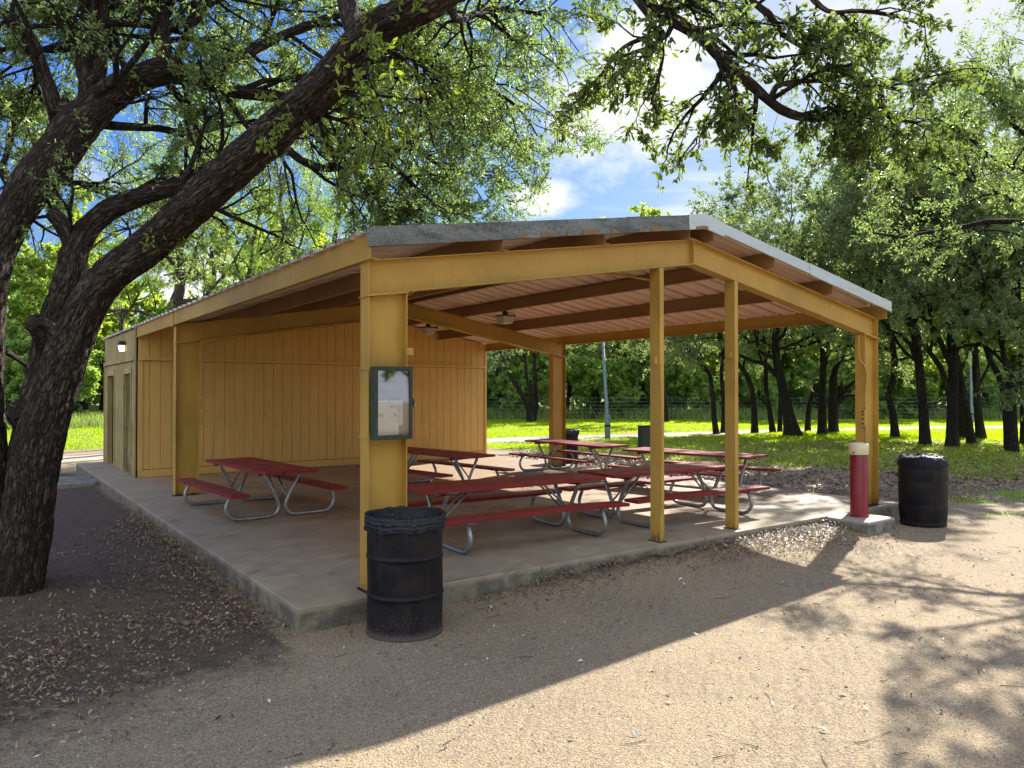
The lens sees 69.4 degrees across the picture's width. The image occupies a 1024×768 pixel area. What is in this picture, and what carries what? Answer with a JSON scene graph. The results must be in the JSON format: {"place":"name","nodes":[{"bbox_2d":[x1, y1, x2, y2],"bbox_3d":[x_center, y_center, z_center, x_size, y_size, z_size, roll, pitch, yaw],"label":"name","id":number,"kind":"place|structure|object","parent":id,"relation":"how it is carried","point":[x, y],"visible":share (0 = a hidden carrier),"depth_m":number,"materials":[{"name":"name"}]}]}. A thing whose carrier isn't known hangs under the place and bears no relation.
{"place":"outdoors","nodes":[
{"label":"outdoors","id":0,"kind":"place"},
{"bbox_2d":[56,475,98,488],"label":"sidewalk","id":1,"kind":"structure","parent":0,"point":[65,482],"depth_m":14.06,"materials":[{"name":"concrete"}]},
{"bbox_2d":[0,398,1023,767],"bbox_3d":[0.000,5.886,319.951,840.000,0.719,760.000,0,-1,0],"label":"ground","id":2,"kind":"structure","parent":0,"point":[700,686],"depth_m":4.91,"materials":[{"name":"soil"}]},
{"bbox_2d":[5,395,11,406],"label":"tree","id":3,"kind":"object","parent":2,"relation":"on","point":[7,402],"visible":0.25,"depth_m":39.50,"materials":[{"name":"green plant"}]},
{"bbox_2d":[5,311,24,336],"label":"tree","id":4,"kind":"object","parent":2,"relation":"on","point":[6,316],"visible":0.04,"depth_m":44.93,"materials":[{"name":"green plant"}]},
{"bbox_2d":[4,318,30,397],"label":"tree","id":5,"kind":"object","parent":2,"relation":"on","point":[21,348],"visible":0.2,"depth_m":40.87,"materials":[{"name":"green plant"}]},
{"bbox_2d":[5,336,104,418],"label":"tree","id":6,"kind":"object","parent":2,"relation":"on","point":[90,378],"visible":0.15,"depth_m":39.73,"materials":[{"name":"green plant"}]},
{"bbox_2d":[6,268,108,395],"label":"tree","id":7,"kind":"object","parent":2,"relation":"on","point":[100,382],"visible":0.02,"depth_m":46.24,"materials":[{"name":"green plant"}]},
{"bbox_2d":[12,186,120,408],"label":"tree","id":8,"kind":"object","parent":2,"relation":"on","point":[91,253],"visible":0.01,"depth_m":58.67,"materials":[{"name":"green plant"}]},
{"bbox_2d":[7,236,165,413],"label":"tree","id":9,"kind":"object","parent":2,"relation":"on","point":[22,270],"visible":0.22,"depth_m":43.83,"materials":[{"name":"green plant"}]},
{"bbox_2d":[73,213,198,330],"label":"mesquite tree","id":10,"kind":"object","parent":2,"relation":"on","point":[132,306],"visible":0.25,"depth_m":23.81,"materials":[{"name":"green plant"}]},
{"bbox_2d":[134,295,166,321],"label":"tree","id":11,"kind":"object","parent":2,"relation":"on","point":[162,310],"visible":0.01,"depth_m":59.26,"materials":[{"name":"green plant"}]},
{"bbox_2d":[13,58,292,343],"bbox_3d":[-9.940,-4.272,22.205,10.154,12.762,8.039,0,-1,0],"label":"mesquite tree","id":12,"kind":"object","parent":2,"relation":"on","point":[176,300],"visible":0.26,"depth_m":22.61,"materials":[{"name":"green plant"}]},
{"bbox_2d":[130,112,310,292],"bbox_3d":[-10.337,-3.273,25.013,5.661,10.836,4.602,-1,-1,41],"label":"mesquite tree","id":13,"kind":"object","parent":2,"relation":"on","point":[211,254],"visible":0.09,"depth_m":24.99,"materials":[{"name":"green plant"}]},
{"bbox_2d":[205,269,235,292],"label":"tree","id":14,"kind":"object","parent":2,"relation":"on","point":[224,281],"depth_m":51.43,"materials":[{"name":"green plant"}]},
{"bbox_2d":[183,183,304,298],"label":"tree","id":15,"kind":"object","parent":2,"relation":"on","point":[238,257],"visible":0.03,"depth_m":60.93,"materials":[{"name":"green plant"}]},
{"bbox_2d":[129,5,369,292],"bbox_3d":[-7.932,-4.702,24.224,8.203,13.641,6.526,0,-1,-27],"label":"mesquite tree","id":16,"kind":"object","parent":2,"relation":"on","point":[232,267],"visible":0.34,"depth_m":23.58,"materials":[{"name":"green plant"}]},
{"bbox_2d":[183,65,332,275],"bbox_3d":[-7.991,-4.197,23.411,4.457,12.642,4.163,0,-1,-20],"label":"mesquite tree","id":17,"kind":"object","parent":2,"relation":"on","point":[307,215],"visible":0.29,"depth_m":23.01,"materials":[{"name":"green plant"}]},
{"bbox_2d":[241,203,341,274],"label":"tree","id":18,"kind":"object","parent":2,"relation":"on","point":[323,240],"visible":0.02,"depth_m":54.81,"materials":[{"name":"green plant"}]},
{"bbox_2d":[259,130,438,266],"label":"mesquite tree","id":19,"kind":"object","parent":2,"relation":"on","point":[384,192],"visible":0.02,"depth_m":26.63,"materials":[{"name":"green plant"}]},
{"bbox_2d":[308,101,433,243],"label":"mesquite tree","id":20,"kind":"object","parent":2,"relation":"on","point":[335,234],"visible":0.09,"depth_m":24.38,"materials":[{"name":"green plant"}]},
{"bbox_2d":[364,506,445,642],"bbox_3d":[-0.812,1.426,5.641,0.631,0.903,0.635,1,-1,-34],"label":"trash barrel","id":21,"kind":"object","parent":2,"relation":"on","point":[405,588],"visible":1,"depth_m":5.40,"materials":[{"name":"black metal"}]},
{"bbox_2d":[76,214,898,633],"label":"picnic pavilion","id":22,"kind":"structure","parent":2,"relation":"on","point":[276,364],"depth_m":10.62,"materials":[{"name":"wood"}]},
{"bbox_2d":[118,341,124,351],"bbox_3d":[-7.989,-0.771,15.137,0.109,0.210,0.200,1,-1,-36],"label":"wall light","id":23,"kind":"object","parent":22,"relation":"attached to","point":[121,346],"visible":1,"depth_m":15.07,"materials":[{"name":"white metal"}]},
{"bbox_2d":[126,379,129,472],"bbox_3d":[-7.728,0.841,14.933,0.093,1.898,0.806,1,-1,-36],"label":"door","id":24,"kind":"structure","parent":22,"relation":"in","point":[127,380],"depth_m":15.07,"materials":[{"name":"paint"}]},
{"bbox_2d":[175,457,347,521],"bbox_3d":[-3.544,1.429,10.326,1.536,0.627,2.402,1,-1,-39],"label":"picnic table","id":25,"kind":"object","parent":22,"relation":"on","point":[279,471],"visible":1,"depth_m":9.97,"materials":[{"name":"red paint"}]},
{"bbox_2d":[370,366,416,439],"bbox_3d":[-0.970,0.155,6.054,0.372,0.593,0.108,1,-1,-36],"label":"display case","id":26,"kind":"object","parent":22,"relation":"attached to","point":[392,403],"visible":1,"depth_m":6.07,"materials":[{"name":"green metal"}]},
{"bbox_2d":[420,323,437,334],"bbox_3d":[-1.741,-1.203,15.748,0.362,0.290,0.270,1,-1,-36],"label":"ceiling light","id":27,"kind":"object","parent":22,"relation":"hanging from","point":[427,329],"visible":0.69,"depth_m":15.64,"materials":[{"name":"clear glass"}]},
{"bbox_2d":[356,447,514,496],"bbox_3d":[-1.334,1.456,12.550,1.536,0.631,2.402,1,-1,-44],"label":"picnic table","id":28,"kind":"object","parent":22,"relation":"on","point":[451,455],"visible":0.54,"depth_m":12.11,"materials":[{"name":"red paint"}]},
{"bbox_2d":[495,311,515,323],"bbox_3d":[-0.091,-1.238,13.796,0.362,0.230,0.270,1,-1,-36],"label":"ceiling light","id":29,"kind":"object","parent":22,"relation":"hanging from","point":[504,318],"visible":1,"depth_m":13.70,"materials":[{"name":"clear glass"}]},
{"bbox_2d":[407,472,629,554],"bbox_3d":[-0.078,1.404,8.353,2.402,0.627,1.536,0,-1,-33],"label":"picnic table","id":30,"kind":"object","parent":22,"relation":"on","point":[442,488],"visible":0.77,"depth_m":8.19,"materials":[{"name":"red paint"}]},
{"bbox_2d":[508,439,644,472],"bbox_3d":[1.255,1.488,14.932,1.536,0.627,2.402,1,-1,-36],"label":"picnic table","id":31,"kind":"object","parent":22,"relation":"on","point":[594,446],"visible":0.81,"depth_m":14.78,"materials":[{"name":"red paint"}]},
{"bbox_2d":[558,461,769,527],"bbox_3d":[2.024,1.423,9.824,2.402,0.627,1.536,0,-1,-34],"label":"picnic table","id":32,"kind":"object","parent":22,"relation":"on","point":[628,474],"visible":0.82,"depth_m":9.68,"materials":[{"name":"red paint"}]},
{"bbox_2d":[607,447,780,496],"bbox_3d":[3.044,1.457,12.510,1.536,0.627,2.402,1,-1,-45],"label":"picnic table","id":33,"kind":"object","parent":22,"relation":"on","point":[641,451],"visible":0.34,"depth_m":12.29,"materials":[{"name":"red paint"}]},
{"bbox_2d":[22,520,991,756],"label":"bleached leaves","id":34,"kind":"object","parent":2,"relation":"on","point":[781,535],"visible":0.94,"depth_m":8.74,"materials":[{"name":"beige plant"}]},
{"bbox_2d":[487,349,532,411],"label":"tree","id":35,"kind":"object","parent":2,"relation":"on","point":[492,384],"visible":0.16,"depth_m":53.80,"materials":[{"name":"green plant"}]},
{"bbox_2d":[0,0,1023,596],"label":"leaning oak","id":36,"kind":"object","parent":2,"relation":"on","point":[340,78],"visible":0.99,"depth_m":6.33,"materials":[{"name":"green plant"}]},
{"bbox_2d":[0,439,1023,767],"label":"leaf litter","id":37,"kind":"object","parent":2,"relation":"on","point":[772,485],"visible":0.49,"depth_m":8.17,"materials":[{"name":"brown plant"}]},
{"bbox_2d":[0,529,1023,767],"bbox_3d":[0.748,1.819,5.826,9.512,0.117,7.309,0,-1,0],"label":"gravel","id":38,"kind":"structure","parent":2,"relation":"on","point":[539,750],"depth_m":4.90,"materials":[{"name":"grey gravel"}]},
{"bbox_2d":[489,354,548,418],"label":"tree","id":39,"kind":"object","parent":2,"relation":"on","point":[512,395],"visible":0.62,"depth_m":52.78,"materials":[{"name":"green plant"}]},
{"bbox_2d":[33,519,1023,767],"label":"fallen twigs","id":40,"kind":"object","parent":2,"relation":"on","point":[577,634],"visible":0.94,"depth_m":4.83,"materials":[{"name":"brown wood"}]},
{"bbox_2d":[516,349,548,377],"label":"tree","id":41,"kind":"object","parent":2,"relation":"on","point":[521,363],"visible":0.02,"depth_m":54.49,"materials":[{"name":"green plant"}]},
{"bbox_2d":[81,313,1019,411],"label":"woods","id":42,"kind":"object","parent":2,"relation":"on","point":[573,398],"visible":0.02,"depth_m":78.61,"materials":[{"name":"green plant"}]},
{"bbox_2d":[485,332,629,421],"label":"oak tree","id":43,"kind":"object","parent":2,"relation":"on","point":[531,407],"visible":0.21,"depth_m":46.87,"materials":[{"name":"green plant"}]},
{"bbox_2d":[97,396,1019,419],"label":"wire fence","id":44,"kind":"object","parent":2,"relation":"on","point":[758,401],"visible":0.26,"depth_m":50.94,"materials":[{"name":"grey metal"}]},
{"bbox_2d":[526,343,602,412],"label":"tree","id":45,"kind":"object","parent":2,"relation":"on","point":[584,372],"visible":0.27,"depth_m":52.85,"materials":[{"name":"green plant"}]},
{"bbox_2d":[566,429,579,463],"bbox_3d":[1.273,1.510,17.381,0.631,0.903,0.635,1,-1,-34],"label":"trash barrel","id":46,"kind":"object","parent":2,"relation":"on","point":[572,434],"visible":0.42,"depth_m":17.12,"materials":[{"name":"black metal"}]},
{"bbox_2d":[586,348,623,408],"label":"tree","id":47,"kind":"object","parent":2,"relation":"on","point":[599,357],"visible":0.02,"depth_m":65.14,"materials":[{"name":"green plant"}]},
{"bbox_2d":[601,342,610,438],"bbox_3d":[3.572,-0.356,29.007,0.585,5.260,0.420,0,-1,0],"label":"light pole","id":48,"kind":"object","parent":2,"relation":"on","point":[607,425],"visible":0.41,"depth_m":28.94,"materials":[{"name":"grey metal"}]},
{"bbox_2d":[571,356,644,418],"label":"tree","id":49,"kind":"object","parent":2,"relation":"on","point":[617,389],"visible":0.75,"depth_m":52.99,"materials":[{"name":"green plant"}]},
{"bbox_2d":[583,217,647,374],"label":"tree","id":50,"kind":"object","parent":2,"relation":"on","point":[617,353],"visible":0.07,"depth_m":56.10,"materials":[{"name":"green plant"}]},
{"bbox_2d":[637,425,649,447],"bbox_3d":[4.120,1.695,22.580,0.640,0.870,0.480,0,-1,-17],"label":"trash can","id":51,"kind":"object","parent":2,"relation":"on","point":[643,435],"visible":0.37,"depth_m":22.41,"materials":[{"name":"metal"}]},
{"bbox_2d":[643,427,649,446],"bbox_3d":[4.170,1.633,22.414,0.440,0.630,0.024,0,-1,-17],"label":"door","id":52,"kind":"structure","parent":51,"relation":"in","point":[646,431],"depth_m":22.39,"materials":[{"name":"metal"}]},
{"bbox_2d":[612,353,691,413],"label":"tree","id":53,"kind":"object","parent":2,"relation":"on","point":[635,376],"visible":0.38,"depth_m":54.30,"materials":[{"name":"green plant"}]},
{"bbox_2d":[617,338,695,395],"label":"tree","id":54,"kind":"object","parent":2,"relation":"on","point":[682,378],"visible":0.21,"depth_m":52.87,"materials":[{"name":"green plant"}]},
{"bbox_2d":[587,186,740,433],"bbox_3d":[6.741,-3.256,33.033,6.576,11.255,7.556,0,-1,33],"label":"oak tree","id":55,"kind":"object","parent":2,"relation":"on","point":[682,357],"visible":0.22,"depth_m":32.92,"materials":[{"name":"green plant"}]},
{"bbox_2d":[615,329,717,422],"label":"oak tree","id":56,"kind":"object","parent":2,"relation":"on","point":[631,353],"visible":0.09,"depth_m":46.14,"materials":[{"name":"green plant"}]},
{"bbox_2d":[628,202,715,349],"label":"tree","id":57,"kind":"object","parent":2,"relation":"on","point":[648,211],"visible":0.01,"depth_m":66.82,"materials":[{"name":"green plant"}]},
{"bbox_2d":[688,369,746,414],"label":"tree","id":58,"kind":"object","parent":2,"relation":"on","point":[701,396],"visible":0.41,"depth_m":52.03,"materials":[{"name":"green plant"}]},
{"bbox_2d":[678,332,786,387],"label":"tree","id":59,"kind":"object","parent":2,"relation":"on","point":[710,359],"visible":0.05,"depth_m":55.48,"materials":[{"name":"green plant"}]},
{"bbox_2d":[708,189,762,432],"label":"oak tree","id":60,"kind":"object","parent":2,"relation":"on","point":[721,374],"visible":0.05,"depth_m":33.91,"materials":[{"name":"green plant"}]},
{"bbox_2d":[691,155,793,432],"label":"oak tree","id":61,"kind":"object","parent":2,"relation":"on","point":[754,421],"visible":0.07,"depth_m":33.98,"materials":[{"name":"green plant"}]},
{"bbox_2d":[625,52,866,436],"bbox_3d":[9.325,-5.222,30.041,9.502,15.103,8.592,0,-1,-33],"label":"oak tree","id":62,"kind":"object","parent":2,"relation":"on","point":[791,427],"visible":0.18,"depth_m":29.80,"materials":[{"name":"green plant"}]},
{"bbox_2d":[703,317,799,431],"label":"oak tree","id":63,"kind":"object","parent":2,"relation":"on","point":[772,427],"visible":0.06,"depth_m":34.09,"materials":[{"name":"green plant"}]},
{"bbox_2d":[715,348,790,412],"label":"tree","id":64,"kind":"object","parent":2,"relation":"on","point":[744,393],"visible":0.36,"depth_m":51.55,"materials":[{"name":"green plant"}]},
{"bbox_2d":[713,326,841,385],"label":"tree","id":65,"kind":"object","parent":2,"relation":"on","point":[788,364],"visible":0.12,"depth_m":53.42,"materials":[{"name":"green plant"}]},
{"bbox_2d":[738,325,824,431],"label":"oak tree","id":66,"kind":"object","parent":2,"relation":"on","point":[779,426],"visible":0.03,"depth_m":34.46,"materials":[{"name":"green plant"}]},
{"bbox_2d":[786,352,839,413],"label":"tree","id":67,"kind":"object","parent":2,"relation":"on","point":[802,372],"visible":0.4,"depth_m":53.54,"materials":[{"name":"green plant"}]},
{"bbox_2d":[784,327,842,375],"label":"tree","id":68,"kind":"object","parent":2,"relation":"on","point":[816,359],"visible":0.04,"depth_m":56.49,"materials":[{"name":"green plant"}]},
{"bbox_2d":[738,170,905,433],"bbox_3d":[13.454,-3.734,31.352,8.703,11.993,7.783,0,-1,33],"label":"oak tree","id":69,"kind":"object","parent":2,"relation":"on","point":[808,206],"visible":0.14,"depth_m":31.26,"materials":[{"name":"green plant"}]},
{"bbox_2d":[709,0,997,445],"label":"oak tree","id":70,"kind":"object","parent":2,"relation":"on","point":[915,347],"visible":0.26,"depth_m":24.71,"materials":[{"name":"green plant"}]},
{"bbox_2d":[814,335,903,418],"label":"tree","id":71,"kind":"object","parent":2,"relation":"on","point":[844,378],"visible":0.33,"depth_m":51.99,"materials":[{"name":"green plant"}]},
{"bbox_2d":[826,442,894,534],"bbox_3d":[4.554,1.445,9.675,0.670,1.358,0.575,1,-1,-36],"label":"bollard","id":72,"kind":"object","parent":2,"relation":"on","point":[859,518],"visible":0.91,"depth_m":9.62,"materials":[{"name":"metal"}]},
{"bbox_2d":[787,149,938,432],"bbox_3d":[15.876,-3.771,32.351,8.427,12.107,7.023,0,-1,0],"label":"oak tree","id":73,"kind":"object","parent":2,"relation":"on","point":[836,400],"visible":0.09,"depth_m":32.71,"materials":[{"name":"green plant"}]},
{"bbox_2d":[804,254,936,430],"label":"oak tree","id":74,"kind":"object","parent":2,"relation":"on","point":[808,413],"visible":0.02,"depth_m":34.52,"materials":[{"name":"green plant"}]},
{"bbox_2d":[741,172,1023,437],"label":"oak tree","id":75,"kind":"object","parent":2,"relation":"on","point":[894,429],"visible":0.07,"depth_m":28.92,"materials":[{"name":"green plant"}]},
{"bbox_2d":[746,11,1023,447],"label":"oak tree","id":76,"kind":"object","parent":2,"relation":"on","point":[950,355],"visible":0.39,"depth_m":22.81,"materials":[{"name":"green plant"}]},
{"bbox_2d":[837,315,969,395],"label":"tree","id":77,"kind":"object","parent":2,"relation":"on","point":[929,365],"visible":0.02,"depth_m":52.25,"materials":[{"name":"green plant"}]},
{"bbox_2d":[878,359,940,418],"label":"tree","id":78,"kind":"object","parent":2,"relation":"on","point":[904,403],"visible":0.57,"depth_m":52.85,"materials":[{"name":"green plant"}]},
{"bbox_2d":[890,329,946,363],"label":"tree","id":79,"kind":"object","parent":2,"relation":"on","point":[940,356],"visible":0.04,"depth_m":56.92,"materials":[{"name":"green plant"}]},
{"bbox_2d":[897,453,948,526],"bbox_3d":[5.680,1.445,10.232,0.624,0.973,0.620,0,-1,-11],"label":"trash barrel","id":80,"kind":"object","parent":2,"relation":"on","point":[923,490],"visible":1,"depth_m":9.99,"materials":[{"name":"black plastic"}]},
{"bbox_2d":[829,137,1023,449],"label":"oak tree","id":81,"kind":"object","parent":2,"relation":"on","point":[900,298],"visible":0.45,"depth_m":21.83,"materials":[{"name":"green plant"}]},
{"bbox_2d":[831,118,1023,439],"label":"oak tree","id":82,"kind":"object","parent":2,"relation":"on","point":[980,430],"visible":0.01,"depth_m":27.85,"materials":[{"name":"green plant"}]},
{"bbox_2d":[845,0,1023,281],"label":"oak tree","id":83,"kind":"object","parent":2,"relation":"on","point":[1003,104],"visible":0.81,"depth_m":11.17,"materials":[{"name":"green plant"}]},
{"bbox_2d":[849,92,1023,443],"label":"oak tree","id":84,"kind":"object","parent":2,"relation":"on","point":[969,431],"visible":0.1,"depth_m":25.08,"materials":[{"name":"green plant"}]},
{"bbox_2d":[865,126,1023,444],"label":"oak tree","id":85,"kind":"object","parent":2,"relation":"on","point":[1021,436],"visible":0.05,"depth_m":25.02,"materials":[{"name":"green plant"}]},
{"bbox_2d":[894,79,1023,452],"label":"oak tree","id":86,"kind":"object","parent":2,"relation":"on","point":[1012,440],"visible":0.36,"depth_m":21.95,"materials":[{"name":"green plant"}]},
{"bbox_2d":[969,351,973,422],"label":"light pole","id":87,"kind":"object","parent":2,"relation":"on","point":[971,406],"visible":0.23,"depth_m":43.45,"materials":[{"name":"grey metal"}]},
{"bbox_2d":[924,238,1023,437],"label":"oak tree","id":88,"kind":"object","parent":2,"relation":"on","point":[961,427],"visible":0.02,"depth_m":28.45,"materials":[{"name":"green plant"}]},
{"bbox_2d":[924,291,1023,397],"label":"tree","id":89,"kind":"object","parent":2,"relation":"on","point":[1013,362],"visible":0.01,"depth_m":56.57,"materials":[{"name":"green plant"}]},
{"bbox_2d":[936,347,1019,415],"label":"tree","id":90,"kind":"object","parent":2,"relation":"on","point":[990,400],"visible":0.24,"depth_m":51.98,"materials":[{"name":"green plant"}]},
{"bbox_2d":[0,0,1023,393],"label":"sky","id":91,"kind":"structure","parent":0,"point":[600,185],"materials":[{"name":"blue"}]},
{"bbox_2d":[6,403,1019,429],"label":"tall grass","id":92,"kind":"structure","parent":0,"point":[96,418],"depth_m":51.20,"materials":[{"name":"green plant"}]},
{"bbox_2d":[6,418,1023,572],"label":"grass","id":93,"kind":"structure","parent":0,"point":[847,434],"depth_m":28.00,"materials":[{"name":"green plant"}]},
{"bbox_2d":[61,426,1019,461],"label":"path","id":94,"kind":"structure","parent":0,"point":[99,456],"depth_m":30.18,"materials":[{"name":"beige concrete"}]}
]}

